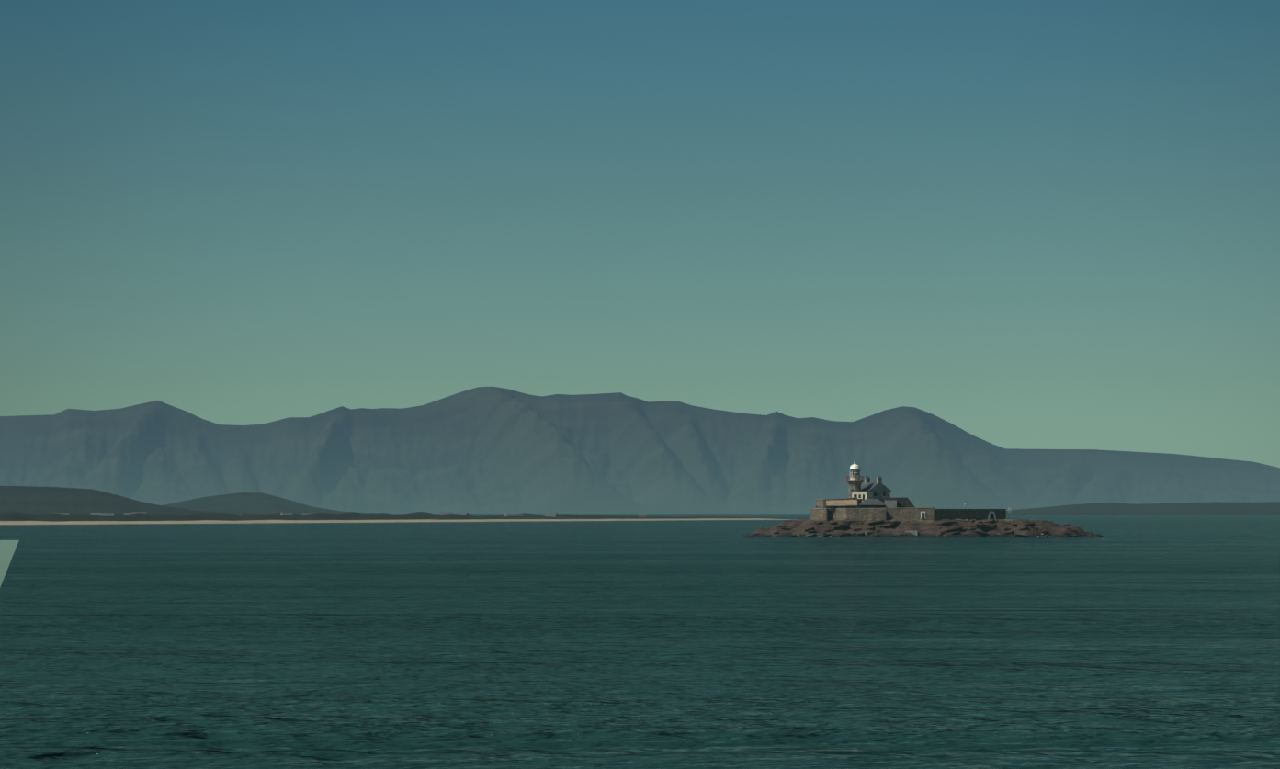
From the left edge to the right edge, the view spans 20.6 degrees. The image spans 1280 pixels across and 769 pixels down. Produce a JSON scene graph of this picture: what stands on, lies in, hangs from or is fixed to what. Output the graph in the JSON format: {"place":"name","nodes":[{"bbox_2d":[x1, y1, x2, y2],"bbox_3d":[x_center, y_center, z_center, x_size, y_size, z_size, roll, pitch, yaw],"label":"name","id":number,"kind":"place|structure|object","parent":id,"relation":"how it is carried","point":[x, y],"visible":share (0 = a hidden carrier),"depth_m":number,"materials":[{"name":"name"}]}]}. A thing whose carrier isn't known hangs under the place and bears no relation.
{"place":"outdoors","nodes":[
{"label":"outdoors","id":0,"kind":"place"},
{"bbox_2d":[0,486,262,515],"bbox_3d":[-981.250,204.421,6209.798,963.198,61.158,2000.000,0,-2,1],"label":"hill","id":1,"kind":"structure","parent":0,"point":[32,500],"depth_m":6019.55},
{"bbox_2d":[163,492,368,514],"bbox_3d":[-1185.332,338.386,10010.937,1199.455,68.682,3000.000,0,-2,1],"label":"hill","id":2,"kind":"structure","parent":0,"point":[252,503],"depth_m":9742.28,"materials":[{"name":"plant"}]},
{"bbox_2d":[0,511,803,524],"bbox_3d":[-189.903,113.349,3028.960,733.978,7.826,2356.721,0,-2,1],"label":"sand spit terrain","id":3,"kind":"structure","parent":0,"point":[14,518],"depth_m":2372.29,"materials":[{"name":"beige sand"}]},
{"bbox_2d":[52,511,647,517],"bbox_3d":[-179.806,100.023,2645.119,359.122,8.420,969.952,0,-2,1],"label":"cottages","id":4,"kind":"structure","parent":3,"relation":"on","point":[112,515],"depth_m":2662.62,"materials":[{"name":"grey"}]},
{"bbox_2d":[0,539,1279,768],"bbox_3d":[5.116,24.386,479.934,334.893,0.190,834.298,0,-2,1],"label":"sea","id":5,"kind":"structure","parent":0,"point":[640,653],"depth_m":173.04,"materials":[{"name":"liquid"}]},
{"bbox_2d":[0,386,1279,513],"bbox_3d":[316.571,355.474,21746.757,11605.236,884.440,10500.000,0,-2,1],"label":"mountain range","id":6,"kind":"structure","parent":0,"point":[488,450],"depth_m":21119.08,"materials":[{"name":"grey stone"}]},
{"bbox_2d":[0,513,1279,540],"bbox_3d":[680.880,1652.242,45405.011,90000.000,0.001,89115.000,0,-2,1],"label":"sea","id":7,"kind":"structure","parent":0,"point":[1187,526],"depth_m":1410.70,"materials":[{"name":"liquid"}]},
{"bbox_2d":[743,518,1098,537],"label":"island rock","id":8,"kind":"object","parent":7,"relation":"in","point":[932,526],"visible":0.44,"depth_m":979.08,"materials":[{"name":"stone"}]},
{"bbox_2d":[826,499,857,521],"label":"lean to shed","id":9,"kind":"object","parent":8,"relation":"on","point":[847,504],"visible":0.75,"depth_m":989.26,"materials":[{"name":"brown"}]},
{"bbox_2d":[815,497,906,508],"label":"terrace wall","id":10,"kind":"structure","parent":8,"relation":"on","point":[900,503],"depth_m":992.61,"materials":[{"name":"brown stone"}]},
{"bbox_2d":[845,460,864,498],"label":"lighthouse tower","id":11,"kind":"structure","parent":10,"relation":"on","point":[855,481],"depth_m":995.25,"materials":[{"name":"stone"}]},
{"bbox_2d":[851,491,873,500],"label":"building","id":12,"kind":"structure","parent":10,"relation":"on","point":[864,495],"depth_m":991.91,"materials":[{"name":"beige paint"}]},
{"bbox_2d":[860,475,891,498],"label":"keepers house","id":13,"kind":"structure","parent":10,"relation":"on","point":[879,489],"depth_m":996.10,"materials":[{"name":"paint"}]},
{"bbox_2d":[906,498,915,507],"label":"stair parapet","id":14,"kind":"structure","parent":10,"relation":"attached to","point":[910,504],"depth_m":992.50,"materials":[{"name":"stone"}]},
{"bbox_2d":[858,498,896,508],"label":"store building","id":15,"kind":"structure","parent":8,"relation":"on","point":[877,504],"depth_m":988.09,"materials":[{"name":"stone"}]},
{"bbox_2d":[809,507,1006,521],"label":"perimeter wall","id":16,"kind":"structure","parent":8,"relation":"on","point":[883,514],"depth_m":986.14,"materials":[{"name":"grey stone"}]},
{"bbox_2d":[920,511,925,518],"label":"door wall","id":17,"kind":"structure","parent":16,"relation":"attached to","point":[923,515],"depth_m":985.01,"materials":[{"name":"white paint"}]},
{"bbox_2d":[987,510,996,520],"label":"arch gateway","id":18,"kind":"object","parent":16,"relation":"attached to","point":[991,515],"visible":0.88,"depth_m":995.26,"materials":[{"name":"white paint"}]},
{"bbox_2d":[742,519,1103,537],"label":"rock slabs","id":19,"kind":"object","parent":8,"relation":"on","point":[895,523],"visible":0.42,"depth_m":978.47,"materials":[{"name":"stone"}]},
{"bbox_2d":[906,523,957,535],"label":"concrete slab","id":20,"kind":"structure","parent":8,"relation":"on","point":[913,532],"depth_m":973.84,"materials":[{"name":"concrete"}]},
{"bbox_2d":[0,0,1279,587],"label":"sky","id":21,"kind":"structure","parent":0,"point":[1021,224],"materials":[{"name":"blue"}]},
{"bbox_2d":[1006,501,1279,515],"bbox_3d":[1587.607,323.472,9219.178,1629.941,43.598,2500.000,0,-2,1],"label":"headland","id":22,"kind":"structure","parent":0,"point":[1224,508],"depth_m":8771.58,"materials":[{"name":"grey stone"}]}
]}

